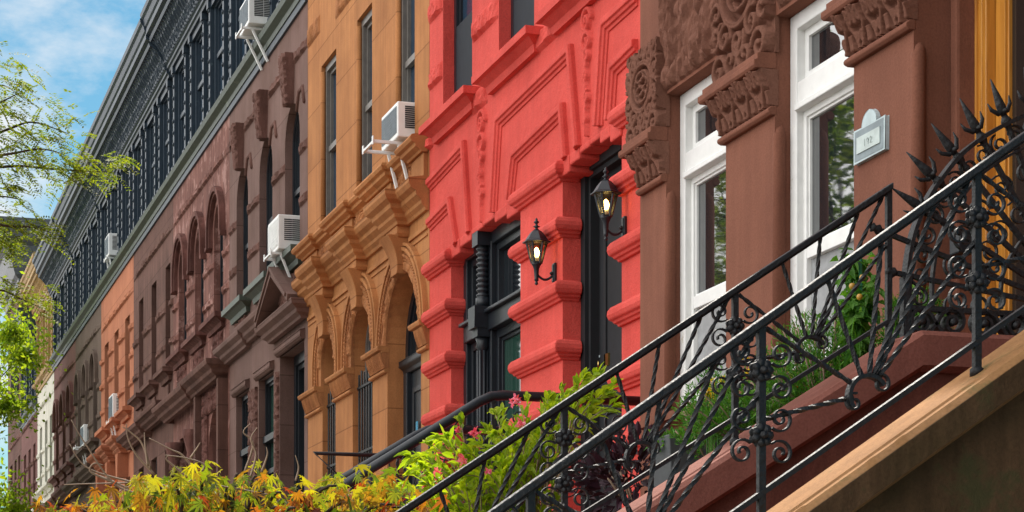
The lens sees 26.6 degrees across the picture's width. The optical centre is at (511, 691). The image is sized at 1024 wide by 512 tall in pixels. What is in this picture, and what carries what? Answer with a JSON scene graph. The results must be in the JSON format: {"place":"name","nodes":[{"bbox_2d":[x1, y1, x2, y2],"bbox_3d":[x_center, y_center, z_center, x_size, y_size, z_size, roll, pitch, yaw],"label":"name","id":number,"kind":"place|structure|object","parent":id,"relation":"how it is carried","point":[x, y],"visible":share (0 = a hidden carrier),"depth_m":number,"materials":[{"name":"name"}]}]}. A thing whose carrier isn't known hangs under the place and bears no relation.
{"place":"outdoors","nodes":[
{"label":"outdoors","id":0,"kind":"place"},
{"bbox_2d":[0,0,145,509],"label":"sky","id":1,"kind":"structure","parent":0,"point":[81,44],"materials":[{"name":"blue"}]},
{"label":"pavement","id":2,"kind":"structure","parent":0,"visible":0},
{"bbox_2d":[0,423,23,511],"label":"street tree","id":3,"kind":"object","parent":2,"relation":"on","point":[6,467],"visible":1,"depth_m":42.15,"materials":[{"name":"green plant"}]},
{"bbox_2d":[8,307,37,509],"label":"russet house","id":4,"kind":"structure","parent":2,"relation":"on","point":[29,455],"depth_m":58.80,"materials":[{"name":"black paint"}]},
{"bbox_2d":[0,216,50,503],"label":"corner house","id":5,"kind":"structure","parent":2,"relation":"on","point":[15,447],"depth_m":62.86,"materials":[{"name":"brown brick"}]},
{"bbox_2d":[11,358,14,393],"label":"window","id":6,"kind":"structure","parent":5,"relation":"in","point":[12,385],"depth_m":64.62,"materials":[{"name":"black glass"}]},
{"bbox_2d":[15,367,18,396],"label":"window","id":7,"kind":"structure","parent":5,"relation":"in","point":[17,386],"depth_m":62.89,"materials":[{"name":"grey glass"}]},
{"bbox_2d":[18,252,53,511],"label":"cream house","id":8,"kind":"structure","parent":2,"relation":"on","point":[45,456],"depth_m":54.81,"materials":[{"name":"paint"}]},
{"bbox_2d":[50,305,50,354],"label":"window","id":9,"kind":"structure","parent":8,"relation":"in","point":[50,305],"depth_m":53.83,"materials":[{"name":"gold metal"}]},
{"bbox_2d":[0,234,72,511],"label":"street tree","id":10,"kind":"object","parent":2,"relation":"on","point":[11,338],"visible":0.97,"depth_m":47.83,"materials":[{"name":"green plant"}]},
{"bbox_2d":[32,218,75,511],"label":"plum house","id":11,"kind":"structure","parent":2,"relation":"on","point":[52,265],"depth_m":50.13,"materials":[{"name":"black paint"}]},
{"bbox_2d":[56,297,57,346],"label":"window","id":12,"kind":"structure","parent":11,"relation":"in","point":[57,297],"depth_m":52.36,"materials":[{"name":"black glass"}]},
{"bbox_2d":[63,284,64,335],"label":"window","id":13,"kind":"structure","parent":11,"relation":"in","point":[64,284],"depth_m":50.78,"materials":[{"name":"black glass"}]},
{"bbox_2d":[70,272,71,325],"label":"window","id":14,"kind":"structure","parent":11,"relation":"in","point":[71,272],"depth_m":49.25,"materials":[{"name":"black glass"}]},
{"bbox_2d":[0,41,140,326],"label":"honey locust","id":15,"kind":"object","parent":2,"relation":"on","point":[78,169],"visible":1,"depth_m":19.42,"materials":[{"name":"green plant"}]},
{"bbox_2d":[52,169,100,504],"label":"grey brown house","id":16,"kind":"structure","parent":2,"relation":"on","point":[76,211],"depth_m":45.41,"materials":[{"name":"stone"}]},
{"bbox_2d":[78,256,79,313],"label":"window","id":17,"kind":"structure","parent":16,"relation":"in","point":[79,256],"depth_m":47.63,"materials":[{"name":"black glass"}]},
{"bbox_2d":[73,424,88,463],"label":"air conditioner","id":18,"kind":"object","parent":16,"relation":"attached to","point":[84,431],"visible":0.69,"depth_m":45.52,"materials":[{"name":"white metal"}]},
{"bbox_2d":[86,241,87,300],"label":"window","id":19,"kind":"structure","parent":16,"relation":"in","point":[87,241],"depth_m":46.12,"materials":[{"name":"black glass"}]},
{"bbox_2d":[95,225,96,286],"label":"window","id":20,"kind":"structure","parent":16,"relation":"in","point":[96,225],"depth_m":44.55,"materials":[{"name":"black metal"}]},
{"bbox_2d":[75,99,133,509],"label":"terracotta house","id":21,"kind":"structure","parent":2,"relation":"on","point":[114,290],"depth_m":40.50,"materials":[{"name":"paint"}]},
{"bbox_2d":[104,205,106,273],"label":"window","id":22,"kind":"structure","parent":21,"relation":"in","point":[105,210],"depth_m":43.01,"materials":[{"name":"black metal"}]},
{"bbox_2d":[104,233,117,267],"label":"air conditioner","id":23,"kind":"object","parent":21,"relation":"attached to","point":[110,246],"visible":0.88,"depth_m":41.20,"materials":[{"name":"white metal"}]},
{"bbox_2d":[106,393,118,434],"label":"air conditioner","id":24,"kind":"object","parent":21,"relation":"attached to","point":[113,404],"visible":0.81,"depth_m":40.75,"materials":[{"name":"white metal"}]},
{"bbox_2d":[115,185,117,232],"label":"window","id":25,"kind":"structure","parent":21,"relation":"in","point":[116,192],"depth_m":41.43,"materials":[{"name":"black glass"}]},
{"bbox_2d":[126,167,128,238],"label":"window","id":26,"kind":"structure","parent":21,"relation":"in","point":[127,175],"depth_m":39.87,"materials":[{"name":"black glass"}]},
{"bbox_2d":[104,18,173,506],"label":"umber house","id":27,"kind":"structure","parent":2,"relation":"on","point":[138,100],"depth_m":36.16,"materials":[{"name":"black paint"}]},
{"bbox_2d":[137,144,140,221],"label":"window","id":28,"kind":"structure","parent":27,"relation":"in","point":[138,150],"depth_m":38.31,"materials":[{"name":"black glass"}]},
{"bbox_2d":[150,121,153,201],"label":"window","id":29,"kind":"structure","parent":27,"relation":"in","point":[151,127],"depth_m":36.79,"materials":[{"name":"black glass"}]},
{"bbox_2d":[163,96,167,181],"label":"window","id":30,"kind":"structure","parent":27,"relation":"in","point":[165,105],"depth_m":35.28,"materials":[{"name":"black glass"}]},
{"bbox_2d":[140,0,229,498],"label":"rosy house","id":31,"kind":"structure","parent":2,"relation":"on","point":[189,39],"depth_m":31.40,"materials":[{"name":"stone"}]},
{"bbox_2d":[178,63,183,158],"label":"window","id":32,"kind":"structure","parent":31,"relation":"in","point":[181,72],"depth_m":33.73,"materials":[{"name":"black glass"}]},
{"bbox_2d":[184,280,186,340],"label":"window","id":33,"kind":"structure","parent":31,"relation":"in","point":[185,281],"depth_m":33.60,"materials":[{"name":"black glass"}]},
{"bbox_2d":[196,31,201,130],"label":"window","id":34,"kind":"structure","parent":31,"relation":"in","point":[199,40],"depth_m":32.10,"materials":[{"name":"black glass"}]},
{"bbox_2d":[201,259,203,322],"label":"window","id":35,"kind":"structure","parent":31,"relation":"in","point":[202,260],"depth_m":32.06,"materials":[{"name":"black glass"}]},
{"bbox_2d":[215,0,221,100],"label":"window","id":36,"kind":"structure","parent":31,"relation":"in","point":[218,7],"depth_m":30.49,"materials":[{"name":"black glass"}]},
{"bbox_2d":[220,235,222,310],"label":"window","id":37,"kind":"structure","parent":31,"relation":"in","point":[221,237],"depth_m":30.48,"materials":[{"name":"black glass"}]},
{"bbox_2d":[29,420,456,511],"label":"japanese maple","id":38,"kind":"object","parent":2,"relation":"on","point":[167,494],"visible":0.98,"depth_m":8.47,"materials":[{"name":"yellow plant"}]},
{"bbox_2d":[212,0,308,507],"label":"mauve house","id":39,"kind":"structure","parent":2,"relation":"on","point":[261,350],"depth_m":26.65,"materials":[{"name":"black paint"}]},
{"bbox_2d":[236,0,244,68],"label":"window","id":40,"kind":"structure","parent":39,"relation":"in","point":[240,46],"depth_m":28.89,"materials":[{"name":"black glass"}]},
{"bbox_2d":[240,394,248,489],"bbox_3d":[-3.419,-2.710,28.402,0.150,2.420,0.984,0,0,-17],"label":"window","id":41,"kind":"structure","parent":39,"relation":"in","point":[243,453],"depth_m":28.77,"materials":[{"name":"black glass"}]},
{"bbox_2d":[243,176,247,289],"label":"window","id":42,"kind":"structure","parent":39,"relation":"in","point":[245,202],"depth_m":28.75,"materials":[{"name":"black glass"}]},
{"bbox_2d":[235,0,269,70],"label":"air conditioner","id":43,"kind":"object","parent":39,"relation":"attached to","point":[254,15],"visible":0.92,"depth_m":26.51,"materials":[{"name":"white metal"}]},
{"bbox_2d":[263,375,273,489],"bbox_3d":[-2.933,-2.710,26.851,0.150,2.420,0.993,0,0,-17],"label":"window","id":44,"kind":"structure","parent":39,"relation":"in","point":[268,440],"depth_m":27.21,"materials":[{"name":"black glass"}]},
{"bbox_2d":[266,146,271,270],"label":"window","id":45,"kind":"structure","parent":39,"relation":"in","point":[269,164],"depth_m":27.19,"materials":[{"name":"black glass"}]},
{"bbox_2d":[263,214,299,276],"bbox_3d":[-2.653,-5.086,25.236,0.420,0.824,0.624,0,0,-17],"label":"air conditioner","id":46,"kind":"object","parent":39,"relation":"attached to","point":[283,232],"visible":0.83,"depth_m":24.96,"materials":[{"name":"white metal"}]},
{"bbox_2d":[292,112,299,215],"bbox_3d":[-2.449,-5.980,25.303,0.070,1.760,0.856,0,0,-17],"label":"window","id":47,"kind":"structure","parent":39,"relation":"in","point":[296,133],"depth_m":25.64,"materials":[{"name":"black glass"}]},
{"bbox_2d":[291,0,429,511],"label":"ochre house","id":48,"kind":"structure","parent":2,"relation":"on","point":[360,283],"depth_m":21.89,"materials":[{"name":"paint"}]},
{"bbox_2d":[325,54,335,215],"bbox_3d":[-1.894,-5.940,23.430,0.100,1.840,0.735,0,0,-17],"label":"window","id":49,"kind":"structure","parent":48,"relation":"in","point":[330,70],"depth_m":23.68,"materials":[{"name":"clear glass"}]},
{"bbox_2d":[327,391,335,508],"bbox_3d":[-1.867,-2.630,23.422,0.145,2.460,0.689,0,0,-17],"label":"arched window","id":50,"kind":"structure","parent":48,"relation":"in","point":[331,406],"depth_m":23.56,"materials":[{"name":"black glass"}]},
{"bbox_2d":[357,325,372,511],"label":"arched window","id":51,"kind":"structure","parent":48,"relation":"in","point":[366,387],"depth_m":22.08,"materials":[{"name":"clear glass"}]},
{"bbox_2d":[362,9,371,180],"bbox_3d":[-1.397,-5.940,21.846,0.100,1.840,0.638,0,0,-17],"label":"window","id":52,"kind":"structure","parent":48,"relation":"in","point":[367,21],"depth_m":22.05,"materials":[{"name":"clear glass"}]},
{"bbox_2d":[362,101,414,188],"bbox_3d":[-1.113,-5.059,20.203,0.490,0.753,0.624,0,0,-17],"label":"air conditioner","id":53,"kind":"object","parent":48,"relation":"attached to","point":[398,123],"visible":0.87,"depth_m":20.00,"materials":[{"name":"white metal"}]},
{"bbox_2d":[401,0,414,101],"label":"window","id":54,"kind":"structure","parent":48,"relation":"in","point":[407,6],"depth_m":20.51,"materials":[{"name":"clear glass"}]},
{"bbox_2d":[412,368,420,495],"bbox_3d":[-0.826,-2.070,20.375,0.069,1.980,0.875,0,0,-17],"label":"door","id":55,"kind":"structure","parent":48,"relation":"in","point":[416,376],"depth_m":20.61,"materials":[{"name":"black paint"}]},
{"bbox_2d":[362,362,624,511],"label":"flowering shrub","id":56,"kind":"object","parent":2,"relation":"on","point":[440,471],"visible":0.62,"depth_m":12.08,"materials":[{"name":"green plant"}]},
{"bbox_2d":[419,0,639,511],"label":"red house","id":57,"kind":"structure","parent":2,"relation":"on","point":[522,127],"depth_m":16.61,"materials":[{"name":"paint"}]},
{"bbox_2d":[454,0,471,92],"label":"window","id":58,"kind":"structure","parent":57,"relation":"in","point":[462,8],"depth_m":18.96,"materials":[{"name":"black glass"}]},
{"bbox_2d":[458,220,520,505],"bbox_3d":[-0.116,-2.455,17.838,0.320,2.790,1.989,0,0,-17],"label":"parlour window","id":59,"kind":"structure","parent":57,"relation":"in","point":[492,280],"depth_m":17.97,"materials":[{"name":"black paint"}]},
{"bbox_2d":[511,0,512,37],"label":"window","id":60,"kind":"structure","parent":57,"relation":"in","point":[511,0],"depth_m":17.41,"materials":[{"name":"black paint"}]},
{"bbox_2d":[522,218,556,284],"bbox_3d":[0.193,-3.251,15.996,0.188,0.501,0.249,0,0,43],"label":"wall lantern","id":61,"kind":"object","parent":57,"relation":"attached to","point":[536,236],"depth_m":15.97,"materials":[{"name":"black paint"}]},
{"bbox_2d":[590,167,626,240],"bbox_3d":[0.642,-3.284,14.578,0.186,0.500,0.242,0,0,43],"label":"wall lantern","id":62,"kind":"object","parent":57,"relation":"attached to","point":[606,188],"depth_m":14.55,"materials":[{"name":"black paint"}]},
{"bbox_2d":[598,164,621,511],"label":"door","id":63,"kind":"structure","parent":57,"relation":"in","point":[610,270],"depth_m":15.62,"materials":[{"name":"black paint"}]},
{"bbox_2d":[617,330,1023,511],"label":"stoop","id":64,"kind":"object","parent":2,"relation":"on","point":[950,438],"visible":0.75,"depth_m":6.47,"materials":[{"name":"stone"}]},
{"bbox_2d":[395,183,893,511],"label":"stair railing","id":65,"kind":"object","parent":64,"relation":"on","point":[565,437],"visible":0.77,"depth_m":8.16,"materials":[{"name":"black metal"}]},
{"bbox_2d":[488,131,1023,511],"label":"stair railing","id":66,"kind":"object","parent":64,"relation":"on","point":[977,279],"visible":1,"depth_m":6.38,"materials":[{"name":"metal"}]},
{"bbox_2d":[870,79,1023,337],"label":"spiked fan guard","id":67,"kind":"object","parent":64,"relation":"on","point":[930,321],"visible":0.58,"depth_m":8.51,"materials":[{"name":"black metal"}]},
{"bbox_2d":[618,0,1023,496],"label":"brownstone house","id":68,"kind":"structure","parent":2,"relation":"on","point":[744,118],"depth_m":11.75,"materials":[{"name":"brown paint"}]},
{"bbox_2d":[636,75,730,433],"bbox_3d":[1.181,-2.610,12.884,0.455,2.120,1.294,0,0,-17],"label":"window","id":69,"kind":"structure","parent":68,"relation":"in","point":[702,160],"depth_m":13.14,"materials":[{"name":"white paint"}]},
{"bbox_2d":[740,0,853,393],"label":"window","id":70,"kind":"structure","parent":68,"relation":"in","point":[821,85],"depth_m":11.57,"materials":[{"name":"white paint"}]},
{"bbox_2d":[854,109,888,165],"bbox_3d":[1.765,-2.746,10.643,0.034,0.240,0.341,0,0,-17],"label":"wall plaque","id":71,"kind":"object","parent":68,"relation":"attached to","point":[871,137],"depth_m":10.61,"materials":[{"name":"grey metal"}]},
{"bbox_2d":[996,0,1023,334],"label":"door","id":72,"kind":"structure","parent":68,"relation":"in","point":[1009,13],"depth_m":10.12,"materials":[{"name":"brown wood"}]},
{"bbox_3d":[1.004,0.450,10.212,1.720,2.300,3.310,0,0,-17],"label":"raised bed","id":73,"kind":"object","parent":2,"relation":"on","visible":0},
{"bbox_2d":[568,421,668,511],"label":"purple plant","id":74,"kind":"object","parent":73,"relation":"on","point":[592,482],"visible":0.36,"depth_m":11.16,"materials":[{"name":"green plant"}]},
{"bbox_2d":[654,434,721,487],"bbox_3d":[0.913,-0.975,10.691,0.399,0.550,0.279,0,0,-17],"label":"planter box","id":75,"kind":"object","parent":73,"relation":"on","point":[669,447],"visible":0.18,"depth_m":10.56,"materials":[{"name":"stone"}]},
{"bbox_2d":[645,427,696,451],"bbox_3d":[0.810,-1.207,10.658,0.362,0.191,0.255,0,0,-17],"label":"herb","id":76,"kind":"object","parent":75,"relation":"in","point":[667,432],"visible":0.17,"depth_m":10.61,"materials":[{"name":"green plant"}]},
{"bbox_2d":[668,365,746,458],"bbox_3d":[0.975,-1.294,10.157,0.454,0.509,0.413,0,0,17],"label":"feathery shrub","id":77,"kind":"object","parent":73,"relation":"on","point":[681,434],"visible":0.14,"depth_m":10.11,"materials":[{"name":"green plant"}]},
{"bbox_2d":[671,373,792,441],"bbox_3d":[1.097,-1.283,9.777,0.829,0.346,0.492,0,0,-17],"label":"feathery shrub","id":78,"kind":"object","parent":73,"relation":"on","point":[702,417],"visible":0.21,"depth_m":9.67,"materials":[{"name":"green plant"}]},
{"bbox_2d":[705,357,791,453],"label":"yellow daisies","id":79,"kind":"object","parent":73,"relation":"on","point":[710,394],"visible":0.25,"depth_m":9.79,"materials":[{"name":"green plant"}]},
{"bbox_2d":[748,308,884,408],"bbox_3d":[1.336,-1.382,9.150,0.728,0.507,0.543,0,0,-17],"label":"feathery shrub","id":80,"kind":"object","parent":73,"relation":"on","point":[816,377],"visible":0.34,"depth_m":9.04,"materials":[{"name":"green plant"}]},
{"bbox_2d":[830,247,884,369],"bbox_3d":[1.426,-1.275,9.000,0.281,1.151,0.341,0,0,-17],"label":"tomato plant","id":81,"kind":"object","parent":73,"relation":"on","point":[857,311],"visible":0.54,"depth_m":8.94,"materials":[{"name":"green plant"}]},
{"bbox_2d":[875,284,954,343],"bbox_3d":[1.664,-1.522,8.871,0.372,0.337,0.266,0,0,-17],"label":"feathery shrub","id":82,"kind":"object","parent":73,"relation":"in","point":[938,302],"visible":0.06,"depth_m":8.84,"materials":[{"name":"green plant"}]},
{"bbox_3d":[-1.399,0.260,14.332,4.296,2.680,1.930,0,0,-17],"label":"stoop","id":83,"kind":"object","parent":2,"relation":"on","visible":0},
{"bbox_2d":[301,425,540,506],"bbox_3d":[-0.694,-1.106,15.438,2.237,1.613,0.064,0,0,-17],"label":"stair railing","id":84,"kind":"object","parent":83,"relation":"on","point":[351,471],"visible":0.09,"depth_m":15.39,"materials":[{"name":"black metal"}]},
{"bbox_2d":[324,390,639,511],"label":"stair railing","id":85,"kind":"object","parent":83,"relation":"on","point":[492,397],"visible":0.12,"depth_m":13.77,"materials":[{"name":"black metal"}]},
{"bbox_3d":[-2.928,0.260,19.717,3.996,2.680,1.595,0,0,-17],"label":"stoop","id":86,"kind":"object","parent":2,"relation":"on","visible":0},
{"bbox_2d":[313,451,412,507],"bbox_3d":[-0.451,-0.577,19.783,2.794,3.155,0.260,0,0,-17],"label":"stair railing","id":87,"kind":"object","parent":86,"relation":"on","point":[316,453],"visible":0.02,"depth_m":19.46,"materials":[{"name":"black metal"}]}
]}

